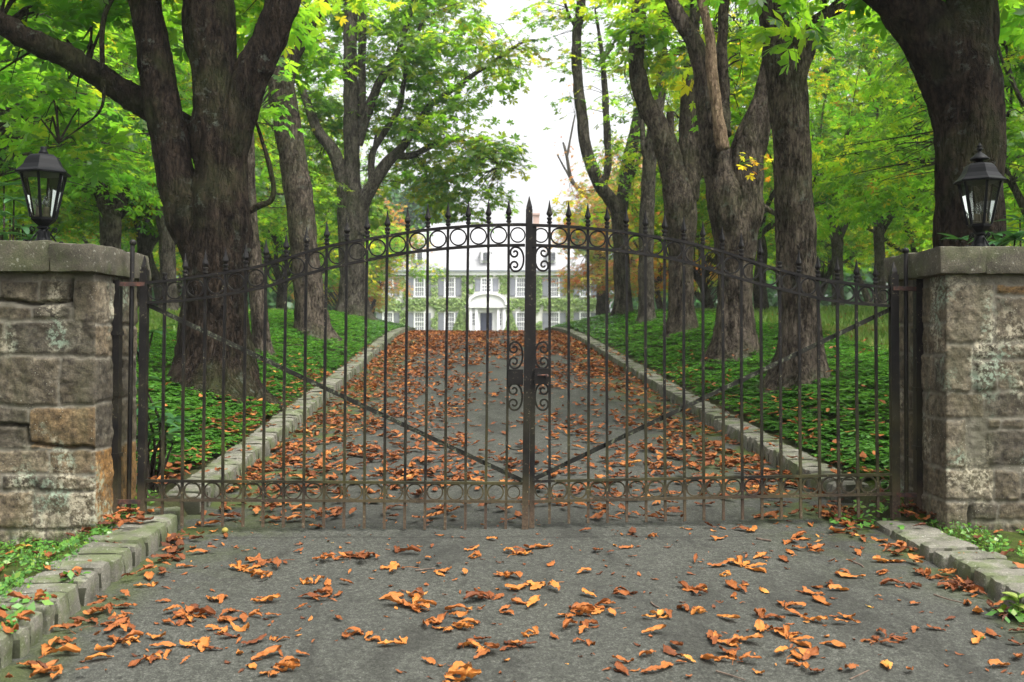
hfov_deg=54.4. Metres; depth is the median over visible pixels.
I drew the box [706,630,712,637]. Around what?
dry leaf
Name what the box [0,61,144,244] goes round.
grove tree
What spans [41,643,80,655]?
dry leaf cluster
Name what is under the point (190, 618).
dry leaf cluster
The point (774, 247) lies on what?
grove tree
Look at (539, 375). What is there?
gate leaf
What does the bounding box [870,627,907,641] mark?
dry leaf cluster
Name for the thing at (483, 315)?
door
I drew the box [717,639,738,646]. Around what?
dry leaf
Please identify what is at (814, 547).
dry leaf cluster
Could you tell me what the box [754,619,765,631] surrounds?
dry leaf
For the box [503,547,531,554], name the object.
dry leaf cluster
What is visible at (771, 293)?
wood
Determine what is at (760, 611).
dry leaf cluster
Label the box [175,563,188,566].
dry leaf
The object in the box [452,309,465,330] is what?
conical shrub
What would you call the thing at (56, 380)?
stone pillar
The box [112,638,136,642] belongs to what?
dry leaf
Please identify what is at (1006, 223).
grove tree
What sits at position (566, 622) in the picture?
dry leaf cluster
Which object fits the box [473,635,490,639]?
dry leaf
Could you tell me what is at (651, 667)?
dry leaf
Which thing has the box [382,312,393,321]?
window
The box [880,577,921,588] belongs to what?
dry leaf cluster
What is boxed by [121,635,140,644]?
dry leaf cluster
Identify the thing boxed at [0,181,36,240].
rhododendron
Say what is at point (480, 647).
dry leaf cluster
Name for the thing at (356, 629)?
dry leaf cluster
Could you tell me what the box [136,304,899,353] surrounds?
grass
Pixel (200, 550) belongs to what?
dry leaf
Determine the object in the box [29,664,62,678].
dry leaf cluster
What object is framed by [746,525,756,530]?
dry leaf
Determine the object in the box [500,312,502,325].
window
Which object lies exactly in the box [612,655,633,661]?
dry leaf
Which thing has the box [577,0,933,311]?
grove tree
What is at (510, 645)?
dry leaf cluster
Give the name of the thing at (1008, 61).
grove tree
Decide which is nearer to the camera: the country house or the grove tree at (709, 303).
the grove tree at (709, 303)
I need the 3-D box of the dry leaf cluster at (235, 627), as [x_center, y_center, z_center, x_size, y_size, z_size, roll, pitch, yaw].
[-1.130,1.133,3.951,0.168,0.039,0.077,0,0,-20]
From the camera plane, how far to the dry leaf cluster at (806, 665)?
3.60 m
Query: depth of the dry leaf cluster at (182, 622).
4.04 m
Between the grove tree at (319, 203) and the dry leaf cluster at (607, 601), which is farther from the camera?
the grove tree at (319, 203)
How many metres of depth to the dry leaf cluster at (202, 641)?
3.75 m
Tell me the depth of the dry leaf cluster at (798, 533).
5.37 m
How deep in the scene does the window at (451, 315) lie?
91.97 m
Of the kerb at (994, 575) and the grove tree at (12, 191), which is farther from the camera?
the grove tree at (12, 191)
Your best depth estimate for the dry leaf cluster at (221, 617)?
4.09 m
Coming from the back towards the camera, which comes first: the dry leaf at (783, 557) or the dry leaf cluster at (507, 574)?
the dry leaf at (783, 557)
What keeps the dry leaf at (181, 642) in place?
on the driveway
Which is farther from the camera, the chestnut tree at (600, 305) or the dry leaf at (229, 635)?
the chestnut tree at (600, 305)
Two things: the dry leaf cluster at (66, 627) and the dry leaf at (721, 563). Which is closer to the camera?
the dry leaf cluster at (66, 627)
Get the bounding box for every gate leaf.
[137,196,532,529]
[529,200,900,527]
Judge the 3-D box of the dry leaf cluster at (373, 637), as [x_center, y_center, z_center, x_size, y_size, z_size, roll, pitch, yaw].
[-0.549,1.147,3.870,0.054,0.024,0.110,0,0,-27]
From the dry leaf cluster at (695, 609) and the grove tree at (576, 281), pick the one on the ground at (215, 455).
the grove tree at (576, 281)
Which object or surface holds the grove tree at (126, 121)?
on the ground at (215, 455)
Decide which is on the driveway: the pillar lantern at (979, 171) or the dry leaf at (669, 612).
the dry leaf at (669, 612)
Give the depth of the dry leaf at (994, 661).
3.57 m
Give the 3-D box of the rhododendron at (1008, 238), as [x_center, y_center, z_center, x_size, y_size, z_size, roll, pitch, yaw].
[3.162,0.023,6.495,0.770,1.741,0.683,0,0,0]
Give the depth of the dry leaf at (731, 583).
4.53 m
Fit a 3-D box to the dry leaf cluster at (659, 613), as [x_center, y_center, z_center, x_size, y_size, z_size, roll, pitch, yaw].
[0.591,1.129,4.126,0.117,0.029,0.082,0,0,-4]
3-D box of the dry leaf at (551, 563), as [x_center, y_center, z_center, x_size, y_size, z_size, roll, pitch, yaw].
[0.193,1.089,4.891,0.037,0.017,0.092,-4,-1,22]
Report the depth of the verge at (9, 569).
4.75 m
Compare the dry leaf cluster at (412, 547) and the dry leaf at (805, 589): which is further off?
the dry leaf cluster at (412, 547)
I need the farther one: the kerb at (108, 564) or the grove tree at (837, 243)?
the grove tree at (837, 243)
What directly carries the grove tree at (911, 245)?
on the ground at (215, 455)
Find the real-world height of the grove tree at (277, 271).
9.694 m
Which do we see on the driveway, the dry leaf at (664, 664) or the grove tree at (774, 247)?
the dry leaf at (664, 664)
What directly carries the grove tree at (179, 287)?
on the ground at (215, 455)
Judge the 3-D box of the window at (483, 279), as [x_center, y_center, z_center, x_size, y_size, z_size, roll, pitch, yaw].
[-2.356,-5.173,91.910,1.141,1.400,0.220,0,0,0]
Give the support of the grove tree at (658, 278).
on the ground at (215, 455)
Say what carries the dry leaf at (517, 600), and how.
on the driveway
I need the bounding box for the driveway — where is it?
[0,331,1023,681]
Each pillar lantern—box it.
[15,146,70,242]
[953,143,1006,246]
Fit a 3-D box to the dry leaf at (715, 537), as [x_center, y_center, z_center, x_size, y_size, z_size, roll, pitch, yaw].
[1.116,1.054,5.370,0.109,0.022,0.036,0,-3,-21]
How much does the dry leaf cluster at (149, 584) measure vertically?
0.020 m
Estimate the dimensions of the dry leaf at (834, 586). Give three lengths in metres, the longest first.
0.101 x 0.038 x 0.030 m
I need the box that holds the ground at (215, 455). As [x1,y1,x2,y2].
[5,315,913,634]
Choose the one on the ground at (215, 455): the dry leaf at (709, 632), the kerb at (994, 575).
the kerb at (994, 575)
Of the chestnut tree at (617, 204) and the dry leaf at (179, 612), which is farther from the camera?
the chestnut tree at (617, 204)
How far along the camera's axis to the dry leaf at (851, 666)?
3.54 m
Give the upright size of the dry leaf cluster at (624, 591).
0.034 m
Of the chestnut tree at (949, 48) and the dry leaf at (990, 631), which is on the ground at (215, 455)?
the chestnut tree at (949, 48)
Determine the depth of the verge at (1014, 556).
5.23 m
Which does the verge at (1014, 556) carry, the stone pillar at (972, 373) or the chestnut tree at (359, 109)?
the stone pillar at (972, 373)
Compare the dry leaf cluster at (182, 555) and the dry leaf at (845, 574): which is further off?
the dry leaf cluster at (182, 555)
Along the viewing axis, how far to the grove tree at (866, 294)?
50.06 m
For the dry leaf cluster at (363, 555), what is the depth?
4.96 m
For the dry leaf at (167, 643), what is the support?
on the driveway
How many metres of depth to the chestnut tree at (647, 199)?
20.71 m
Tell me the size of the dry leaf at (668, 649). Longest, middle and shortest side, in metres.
0.110 x 0.036 x 0.025 m
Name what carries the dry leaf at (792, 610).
on the driveway
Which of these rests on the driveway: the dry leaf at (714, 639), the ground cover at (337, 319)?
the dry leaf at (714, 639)
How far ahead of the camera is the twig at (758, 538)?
5.34 m
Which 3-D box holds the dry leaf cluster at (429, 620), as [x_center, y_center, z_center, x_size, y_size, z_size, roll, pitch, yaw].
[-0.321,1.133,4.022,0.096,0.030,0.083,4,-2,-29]
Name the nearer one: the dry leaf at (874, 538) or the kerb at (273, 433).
the dry leaf at (874, 538)
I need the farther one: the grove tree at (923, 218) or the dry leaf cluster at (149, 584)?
the grove tree at (923, 218)
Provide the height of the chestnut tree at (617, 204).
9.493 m
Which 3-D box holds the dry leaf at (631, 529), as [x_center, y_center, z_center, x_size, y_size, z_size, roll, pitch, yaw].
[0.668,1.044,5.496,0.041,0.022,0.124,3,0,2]
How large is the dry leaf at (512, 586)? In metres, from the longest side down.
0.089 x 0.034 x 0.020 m
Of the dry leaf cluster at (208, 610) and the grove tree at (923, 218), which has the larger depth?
the grove tree at (923, 218)
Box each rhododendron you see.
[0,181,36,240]
[136,324,193,493]
[938,215,1023,246]
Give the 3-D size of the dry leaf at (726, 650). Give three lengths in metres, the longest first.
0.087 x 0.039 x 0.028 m
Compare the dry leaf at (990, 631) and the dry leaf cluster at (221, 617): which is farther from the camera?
the dry leaf cluster at (221, 617)
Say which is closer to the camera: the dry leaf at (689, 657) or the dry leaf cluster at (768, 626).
the dry leaf at (689, 657)
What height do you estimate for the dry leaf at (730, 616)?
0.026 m
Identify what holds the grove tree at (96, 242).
on the ground at (215, 455)
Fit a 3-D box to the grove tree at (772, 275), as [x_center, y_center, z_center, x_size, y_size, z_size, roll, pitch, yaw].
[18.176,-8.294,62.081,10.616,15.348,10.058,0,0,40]
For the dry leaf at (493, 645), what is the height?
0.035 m
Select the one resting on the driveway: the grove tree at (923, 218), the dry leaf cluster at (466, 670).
the dry leaf cluster at (466, 670)
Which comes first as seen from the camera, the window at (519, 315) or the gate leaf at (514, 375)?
the gate leaf at (514, 375)
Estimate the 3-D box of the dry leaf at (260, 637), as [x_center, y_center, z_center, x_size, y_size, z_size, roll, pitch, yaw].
[-0.989,1.141,3.814,0.037,0.023,0.111,5,3,43]
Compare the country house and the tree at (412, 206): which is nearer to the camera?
the country house
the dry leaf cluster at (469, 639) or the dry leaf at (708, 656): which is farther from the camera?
the dry leaf cluster at (469, 639)
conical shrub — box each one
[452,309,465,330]
[504,309,517,330]
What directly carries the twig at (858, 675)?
on the driveway
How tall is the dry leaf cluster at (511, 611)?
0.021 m
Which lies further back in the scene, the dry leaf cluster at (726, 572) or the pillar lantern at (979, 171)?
the pillar lantern at (979, 171)
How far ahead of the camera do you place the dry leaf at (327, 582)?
4.57 m
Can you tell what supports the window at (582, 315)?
in the country house
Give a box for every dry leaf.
[17,660,30,665]
[85,652,113,659]
[94,641,116,650]
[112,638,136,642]
[126,622,135,629]
[128,655,147,666]
[146,631,165,637]
[149,641,175,646]
[149,655,157,662]
[172,611,188,617]
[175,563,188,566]
[179,640,196,646]
[186,548,207,551]
[195,520,218,524]
[203,645,222,649]
[205,595,218,599]
[217,594,227,602]
[219,632,239,637]
[239,612,247,621]
[240,633,266,643]
[246,662,256,668]
[251,593,280,601]
[251,645,281,659]
[298,592,317,596]
[324,578,330,585]
[379,592,403,598]
[402,599,423,606]
[422,656,435,663]
[433,614,443,623]
[434,567,451,571]
[445,603,471,609]
[449,610,468,616]
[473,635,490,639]
[474,649,489,657]
[484,642,499,648]
[504,583,519,589]
[510,583,528,589]
[511,597,527,603]
[524,543,536,547]
[526,595,539,606]
[535,544,552,547]
[547,560,554,565]
[577,567,590,572]
[579,625,587,632]
[582,588,596,596]
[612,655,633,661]
[614,660,628,674]
[618,545,632,547]
[629,527,635,532]
[639,649,655,655]
[640,665,660,672]
[642,624,665,632]
[657,660,672,668]
[663,644,683,656]
[664,608,672,617]
[670,640,682,645]
[681,654,695,661]
[700,653,719,660]
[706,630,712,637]
[707,559,729,565]
[710,535,727,538]
[710,633,721,643]
[717,614,739,617]
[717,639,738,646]
[719,645,740,651]
[725,579,739,590]
[727,636,740,644]
[731,525,749,529]
[733,634,762,639]
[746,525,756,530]
[753,552,766,557]
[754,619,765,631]
[759,587,768,592]
[778,555,789,561]
[784,608,807,615]
[801,615,827,620]
[802,586,823,593]
[802,646,818,659]
[809,667,824,670]
[812,595,830,605]
[820,639,845,647]
[828,584,849,589]
[829,526,845,531]
[836,571,865,576]
[837,612,855,616]
[845,663,858,668]
[853,548,860,555]
[871,536,887,541]
[872,556,897,562]
[880,659,892,668]
[911,625,918,632]
[927,624,945,630]
[971,629,985,638]
[971,635,981,643]
[972,606,983,611]
[986,627,1000,636]
[987,659,1010,665]
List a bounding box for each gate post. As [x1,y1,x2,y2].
[111,239,144,515]
[893,247,923,515]
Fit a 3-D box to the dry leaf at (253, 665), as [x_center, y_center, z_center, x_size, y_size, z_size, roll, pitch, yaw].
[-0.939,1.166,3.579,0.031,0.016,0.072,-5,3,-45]
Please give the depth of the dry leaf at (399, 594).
4.36 m
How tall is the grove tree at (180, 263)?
10.204 m
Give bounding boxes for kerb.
[0,506,184,672]
[164,327,415,514]
[545,327,868,502]
[874,521,1023,612]
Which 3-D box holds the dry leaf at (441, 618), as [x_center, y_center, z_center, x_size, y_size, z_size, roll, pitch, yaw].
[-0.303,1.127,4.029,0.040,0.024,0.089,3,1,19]
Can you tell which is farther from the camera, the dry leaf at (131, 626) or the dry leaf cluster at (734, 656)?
the dry leaf at (131, 626)
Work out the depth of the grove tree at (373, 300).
61.79 m
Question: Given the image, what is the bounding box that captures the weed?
[1001,592,1023,615]
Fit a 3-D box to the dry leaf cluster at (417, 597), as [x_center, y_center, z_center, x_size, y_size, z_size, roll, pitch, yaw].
[-0.414,1.111,4.264,0.226,0.049,0.179,0,-3,38]
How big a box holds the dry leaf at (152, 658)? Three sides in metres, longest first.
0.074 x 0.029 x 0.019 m
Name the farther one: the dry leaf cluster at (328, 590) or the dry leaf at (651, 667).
the dry leaf cluster at (328, 590)
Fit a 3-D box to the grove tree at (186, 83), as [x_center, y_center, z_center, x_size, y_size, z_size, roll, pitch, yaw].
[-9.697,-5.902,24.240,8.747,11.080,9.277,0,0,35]
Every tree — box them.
[0,0,273,239]
[0,0,333,414]
[0,1,317,243]
[0,2,286,305]
[0,7,169,234]
[0,19,185,248]
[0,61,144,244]
[8,124,129,245]
[11,194,182,264]
[58,234,182,306]
[80,105,191,304]
[81,0,367,242]
[135,135,179,311]
[154,102,330,275]
[177,65,385,309]
[234,0,407,348]
[237,50,308,361]
[262,85,433,287]
[265,157,315,292]
[269,170,449,309]
[276,217,338,307]
[295,0,551,326]
[323,189,434,313]
[368,178,411,302]
[391,175,454,246]
[498,0,644,315]
[543,139,662,303]
[553,83,609,314]
[558,208,594,259]
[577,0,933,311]
[578,65,819,308]
[579,0,757,342]
[581,159,717,309]
[585,194,775,302]
[597,0,685,327]
[628,10,844,267]
[660,0,774,371]
[703,0,874,402]
[756,89,931,301]
[766,95,869,283]
[769,2,1022,240]
[772,96,1023,268]
[808,12,910,306]
[811,0,1023,240]
[812,13,1023,228]
[816,84,930,302]
[819,0,1023,247]
[834,21,933,303]
[917,47,1023,245]
[1007,201,1023,245]
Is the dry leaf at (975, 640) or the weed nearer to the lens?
the dry leaf at (975, 640)
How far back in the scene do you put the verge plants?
4.88 m
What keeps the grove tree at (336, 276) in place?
on the ground at (215, 455)
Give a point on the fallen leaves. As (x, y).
(478, 336)
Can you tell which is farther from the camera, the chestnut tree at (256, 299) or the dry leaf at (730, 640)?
the chestnut tree at (256, 299)
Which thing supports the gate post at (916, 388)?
attached to the stone pillar at (972, 373)
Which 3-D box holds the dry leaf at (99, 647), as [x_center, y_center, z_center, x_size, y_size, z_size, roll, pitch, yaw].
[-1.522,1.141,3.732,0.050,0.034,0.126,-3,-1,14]
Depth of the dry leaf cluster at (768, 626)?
3.96 m
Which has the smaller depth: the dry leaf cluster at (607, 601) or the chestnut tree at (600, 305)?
the dry leaf cluster at (607, 601)
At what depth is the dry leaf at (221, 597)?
4.33 m
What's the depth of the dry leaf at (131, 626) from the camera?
3.95 m
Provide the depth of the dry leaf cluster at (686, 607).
4.21 m
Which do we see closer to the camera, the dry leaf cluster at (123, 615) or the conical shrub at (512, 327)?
the dry leaf cluster at (123, 615)
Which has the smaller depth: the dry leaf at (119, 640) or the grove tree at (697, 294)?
the dry leaf at (119, 640)
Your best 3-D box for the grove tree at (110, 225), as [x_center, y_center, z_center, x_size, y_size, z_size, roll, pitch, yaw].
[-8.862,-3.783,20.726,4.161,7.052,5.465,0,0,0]
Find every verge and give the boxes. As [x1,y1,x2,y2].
[0,493,160,594]
[864,480,1023,568]
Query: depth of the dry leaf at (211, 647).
3.74 m
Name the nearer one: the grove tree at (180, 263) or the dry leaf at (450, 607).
the dry leaf at (450, 607)
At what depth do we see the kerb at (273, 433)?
8.29 m
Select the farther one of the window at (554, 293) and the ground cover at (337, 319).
the window at (554, 293)
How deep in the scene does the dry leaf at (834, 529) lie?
5.49 m
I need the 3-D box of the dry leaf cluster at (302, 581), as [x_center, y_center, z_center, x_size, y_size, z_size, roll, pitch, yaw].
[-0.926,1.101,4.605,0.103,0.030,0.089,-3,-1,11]
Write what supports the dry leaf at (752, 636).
on the driveway
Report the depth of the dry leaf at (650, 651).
3.68 m
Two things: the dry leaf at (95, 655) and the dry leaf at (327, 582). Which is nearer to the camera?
the dry leaf at (95, 655)
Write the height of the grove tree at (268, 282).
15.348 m
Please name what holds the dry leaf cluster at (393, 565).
on the driveway
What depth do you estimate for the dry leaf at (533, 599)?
4.29 m
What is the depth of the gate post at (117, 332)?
5.49 m
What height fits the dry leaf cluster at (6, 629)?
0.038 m
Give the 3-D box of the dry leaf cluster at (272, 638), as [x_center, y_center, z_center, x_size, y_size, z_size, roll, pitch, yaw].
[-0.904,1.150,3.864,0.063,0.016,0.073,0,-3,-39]
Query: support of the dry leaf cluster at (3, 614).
on the kerb at (108, 564)
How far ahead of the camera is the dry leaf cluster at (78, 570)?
4.31 m
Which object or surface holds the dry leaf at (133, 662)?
on the driveway
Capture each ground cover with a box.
[136,309,409,491]
[544,309,899,490]
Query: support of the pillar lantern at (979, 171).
on the stone pillar at (972, 373)
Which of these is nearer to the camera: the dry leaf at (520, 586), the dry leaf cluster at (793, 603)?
the dry leaf cluster at (793, 603)
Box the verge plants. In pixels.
[0,488,1023,639]
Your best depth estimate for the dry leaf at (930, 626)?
3.96 m
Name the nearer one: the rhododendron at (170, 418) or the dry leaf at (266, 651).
the dry leaf at (266, 651)
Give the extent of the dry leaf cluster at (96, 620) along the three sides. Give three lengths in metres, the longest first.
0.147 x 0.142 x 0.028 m
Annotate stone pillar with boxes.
[0,240,150,545]
[884,246,1023,532]
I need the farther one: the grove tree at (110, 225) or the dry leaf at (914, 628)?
the grove tree at (110, 225)
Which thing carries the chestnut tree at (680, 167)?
on the ground at (215, 455)
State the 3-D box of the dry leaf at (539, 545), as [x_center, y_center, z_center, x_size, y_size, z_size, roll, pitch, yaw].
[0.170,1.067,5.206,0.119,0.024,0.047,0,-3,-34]
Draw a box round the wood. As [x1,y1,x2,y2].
[7,176,1022,316]
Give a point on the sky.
(532, 114)
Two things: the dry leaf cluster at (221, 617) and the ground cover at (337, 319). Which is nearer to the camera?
the dry leaf cluster at (221, 617)
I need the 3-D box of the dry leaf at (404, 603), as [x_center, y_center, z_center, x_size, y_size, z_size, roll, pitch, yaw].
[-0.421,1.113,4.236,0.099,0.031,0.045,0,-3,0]
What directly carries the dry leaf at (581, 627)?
on the driveway
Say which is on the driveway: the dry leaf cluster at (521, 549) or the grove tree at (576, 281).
the dry leaf cluster at (521, 549)
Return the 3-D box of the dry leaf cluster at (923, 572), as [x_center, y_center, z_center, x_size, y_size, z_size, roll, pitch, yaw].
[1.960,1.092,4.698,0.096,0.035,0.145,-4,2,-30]
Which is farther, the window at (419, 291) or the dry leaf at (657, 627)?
the window at (419, 291)
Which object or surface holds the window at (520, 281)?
in the country house
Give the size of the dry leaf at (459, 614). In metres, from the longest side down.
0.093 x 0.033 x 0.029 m
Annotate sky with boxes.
[64,0,1017,311]
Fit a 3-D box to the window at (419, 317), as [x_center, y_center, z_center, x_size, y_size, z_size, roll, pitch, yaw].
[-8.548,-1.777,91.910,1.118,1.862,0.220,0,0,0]
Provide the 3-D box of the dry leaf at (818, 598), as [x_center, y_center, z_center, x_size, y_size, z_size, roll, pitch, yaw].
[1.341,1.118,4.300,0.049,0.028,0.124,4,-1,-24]
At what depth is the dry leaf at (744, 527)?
5.56 m
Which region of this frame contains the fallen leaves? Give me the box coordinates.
[0,308,1023,681]
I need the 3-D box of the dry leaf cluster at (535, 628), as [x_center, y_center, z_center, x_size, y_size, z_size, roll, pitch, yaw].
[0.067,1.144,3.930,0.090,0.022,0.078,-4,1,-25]
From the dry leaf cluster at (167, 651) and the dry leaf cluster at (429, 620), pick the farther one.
the dry leaf cluster at (429, 620)
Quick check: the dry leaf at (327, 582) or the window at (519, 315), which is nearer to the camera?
the dry leaf at (327, 582)
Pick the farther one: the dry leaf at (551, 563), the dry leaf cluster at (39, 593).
the dry leaf at (551, 563)
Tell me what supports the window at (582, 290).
in the country house
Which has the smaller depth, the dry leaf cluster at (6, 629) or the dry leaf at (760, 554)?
the dry leaf cluster at (6, 629)
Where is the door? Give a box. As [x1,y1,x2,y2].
[481,313,491,330]
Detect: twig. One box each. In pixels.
[716,670,744,679]
[756,537,770,540]
[849,670,868,679]
[933,594,963,602]
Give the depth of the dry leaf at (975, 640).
3.83 m
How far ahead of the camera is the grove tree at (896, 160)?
20.12 m
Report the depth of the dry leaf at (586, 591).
4.40 m
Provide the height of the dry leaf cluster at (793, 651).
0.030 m
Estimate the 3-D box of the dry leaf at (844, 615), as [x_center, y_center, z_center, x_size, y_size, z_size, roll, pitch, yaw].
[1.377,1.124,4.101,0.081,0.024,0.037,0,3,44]
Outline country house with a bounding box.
[375,213,596,330]
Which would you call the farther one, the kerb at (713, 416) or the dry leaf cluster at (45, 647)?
the kerb at (713, 416)
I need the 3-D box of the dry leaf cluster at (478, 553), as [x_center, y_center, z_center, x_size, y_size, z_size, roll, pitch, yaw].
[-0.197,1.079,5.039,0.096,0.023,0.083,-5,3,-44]
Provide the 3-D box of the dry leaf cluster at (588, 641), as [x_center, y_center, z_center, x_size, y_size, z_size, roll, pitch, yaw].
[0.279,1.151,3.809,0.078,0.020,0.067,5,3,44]
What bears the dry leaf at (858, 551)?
on the driveway
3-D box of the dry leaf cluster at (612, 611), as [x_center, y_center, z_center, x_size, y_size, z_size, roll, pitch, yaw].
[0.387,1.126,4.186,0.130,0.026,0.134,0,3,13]
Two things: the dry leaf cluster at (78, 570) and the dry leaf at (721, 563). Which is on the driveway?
the dry leaf at (721, 563)
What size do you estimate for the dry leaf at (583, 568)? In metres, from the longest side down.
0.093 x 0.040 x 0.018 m
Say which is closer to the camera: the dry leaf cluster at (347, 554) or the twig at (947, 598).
the twig at (947, 598)
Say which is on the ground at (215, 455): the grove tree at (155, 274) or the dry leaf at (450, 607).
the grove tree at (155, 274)
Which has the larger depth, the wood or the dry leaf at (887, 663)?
the wood
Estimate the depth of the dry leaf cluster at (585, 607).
4.14 m
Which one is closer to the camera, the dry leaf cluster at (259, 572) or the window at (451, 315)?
the dry leaf cluster at (259, 572)
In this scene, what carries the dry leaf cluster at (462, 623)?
on the driveway
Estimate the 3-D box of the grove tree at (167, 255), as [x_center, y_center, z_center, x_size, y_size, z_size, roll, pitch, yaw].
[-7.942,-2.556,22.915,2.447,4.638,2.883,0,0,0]
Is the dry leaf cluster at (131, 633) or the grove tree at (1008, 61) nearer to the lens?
the dry leaf cluster at (131, 633)
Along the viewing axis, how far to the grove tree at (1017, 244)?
53.53 m
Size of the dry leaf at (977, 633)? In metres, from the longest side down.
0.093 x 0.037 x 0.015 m
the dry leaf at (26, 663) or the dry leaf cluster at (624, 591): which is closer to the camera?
the dry leaf at (26, 663)
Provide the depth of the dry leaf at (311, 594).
4.37 m
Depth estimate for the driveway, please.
4.57 m
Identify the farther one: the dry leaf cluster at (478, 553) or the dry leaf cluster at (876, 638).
the dry leaf cluster at (478, 553)
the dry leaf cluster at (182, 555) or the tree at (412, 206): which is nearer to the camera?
the dry leaf cluster at (182, 555)
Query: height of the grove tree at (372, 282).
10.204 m
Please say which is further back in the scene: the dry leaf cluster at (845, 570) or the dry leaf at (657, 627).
the dry leaf cluster at (845, 570)
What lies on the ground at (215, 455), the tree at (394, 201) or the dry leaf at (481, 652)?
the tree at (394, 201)
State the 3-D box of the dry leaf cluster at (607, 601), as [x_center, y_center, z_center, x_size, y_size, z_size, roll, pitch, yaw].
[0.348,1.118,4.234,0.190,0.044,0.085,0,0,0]
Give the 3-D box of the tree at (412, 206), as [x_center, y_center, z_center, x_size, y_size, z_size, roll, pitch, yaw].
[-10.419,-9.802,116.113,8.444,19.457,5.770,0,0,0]
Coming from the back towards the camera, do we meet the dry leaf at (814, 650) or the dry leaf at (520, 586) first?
the dry leaf at (520, 586)
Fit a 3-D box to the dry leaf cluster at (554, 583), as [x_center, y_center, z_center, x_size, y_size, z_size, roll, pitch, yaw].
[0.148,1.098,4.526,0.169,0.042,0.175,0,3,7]
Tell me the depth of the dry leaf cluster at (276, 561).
4.87 m
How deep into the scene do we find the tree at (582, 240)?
118.54 m
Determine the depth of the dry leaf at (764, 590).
4.45 m
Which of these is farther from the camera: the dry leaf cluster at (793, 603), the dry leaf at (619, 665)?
the dry leaf cluster at (793, 603)
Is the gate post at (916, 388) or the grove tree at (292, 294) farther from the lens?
the grove tree at (292, 294)
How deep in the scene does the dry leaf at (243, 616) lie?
4.07 m
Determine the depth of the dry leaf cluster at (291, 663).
3.54 m
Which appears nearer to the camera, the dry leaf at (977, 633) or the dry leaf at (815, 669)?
the dry leaf at (815, 669)
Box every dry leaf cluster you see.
[0,609,34,622]
[1,622,18,632]
[7,589,56,600]
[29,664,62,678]
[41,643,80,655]
[49,620,81,633]
[59,568,82,577]
[80,617,118,629]
[90,602,128,613]
[108,629,143,640]
[115,613,129,622]
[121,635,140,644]
[134,582,155,586]
[143,649,171,660]
[161,553,184,560]
[162,618,189,625]
[163,604,193,615]
[172,610,205,621]
[187,603,215,615]
[187,636,210,651]
[205,607,239,620]
[205,621,249,632]
[229,560,260,572]
[245,553,260,560]
[248,608,261,616]
[250,569,272,578]
[253,557,293,566]
[260,656,299,676]
[269,635,289,641]
[299,575,324,583]
[312,552,334,559]
[313,585,342,598]
[335,549,374,559]
[342,626,363,638]
[343,552,376,558]
[364,631,380,640]
[378,635,407,644]
[380,561,416,571]
[384,593,436,607]
[394,545,420,552]
[408,587,423,597]
[422,616,440,625]
[437,617,477,630]
[443,661,481,681]
[458,638,475,648]
[462,640,486,652]
[463,588,503,599]
[468,550,480,557]
[493,571,522,577]
[499,605,513,614]
[500,639,536,650]
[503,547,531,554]
[512,546,524,553]
[521,626,538,636]
[527,579,559,589]
[558,602,594,617]
[562,619,597,628]
[572,598,614,608]
[573,637,595,645]
[591,607,616,615]
[613,586,637,595]
[642,608,668,618]
[677,603,696,611]
[678,580,707,593]
[691,606,706,614]
[714,650,761,664]
[719,570,730,576]
[727,555,766,572]
[754,608,777,618]
[764,623,782,630]
[774,624,813,647]
[774,645,809,658]
[777,600,805,607]
[782,531,810,544]
[785,659,809,668]
[792,542,824,551]
[835,568,850,574]
[839,520,854,525]
[861,635,898,644]
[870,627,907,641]
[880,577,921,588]
[913,568,940,578]
[937,576,983,590]
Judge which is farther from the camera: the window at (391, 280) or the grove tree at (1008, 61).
the window at (391, 280)
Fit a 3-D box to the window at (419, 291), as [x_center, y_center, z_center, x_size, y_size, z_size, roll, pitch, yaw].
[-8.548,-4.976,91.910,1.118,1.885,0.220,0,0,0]
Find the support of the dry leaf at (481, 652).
on the driveway
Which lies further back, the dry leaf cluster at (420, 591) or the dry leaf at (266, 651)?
the dry leaf cluster at (420, 591)
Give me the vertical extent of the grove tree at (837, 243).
10.891 m
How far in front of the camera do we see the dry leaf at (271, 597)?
4.30 m
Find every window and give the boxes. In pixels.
[382,277,393,296]
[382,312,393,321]
[413,277,425,296]
[414,312,424,330]
[444,277,455,296]
[444,312,454,329]
[472,312,474,325]
[480,277,492,292]
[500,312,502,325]
[515,277,524,296]
[516,312,524,329]
[551,277,559,296]
[551,312,559,325]
[579,278,590,296]
[579,312,590,319]
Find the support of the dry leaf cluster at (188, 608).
on the driveway
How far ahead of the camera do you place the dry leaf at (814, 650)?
3.69 m
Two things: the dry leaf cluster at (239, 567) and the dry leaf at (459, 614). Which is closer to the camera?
the dry leaf at (459, 614)
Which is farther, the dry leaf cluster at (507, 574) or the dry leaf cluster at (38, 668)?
the dry leaf cluster at (507, 574)
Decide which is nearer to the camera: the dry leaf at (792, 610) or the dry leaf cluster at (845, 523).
the dry leaf at (792, 610)
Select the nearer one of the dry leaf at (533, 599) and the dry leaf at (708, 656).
the dry leaf at (708, 656)
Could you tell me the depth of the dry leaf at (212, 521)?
5.66 m
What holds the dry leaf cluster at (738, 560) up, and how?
on the driveway
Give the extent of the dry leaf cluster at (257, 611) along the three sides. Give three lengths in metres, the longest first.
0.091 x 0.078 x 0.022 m
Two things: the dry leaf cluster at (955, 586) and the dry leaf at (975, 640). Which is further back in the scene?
the dry leaf cluster at (955, 586)

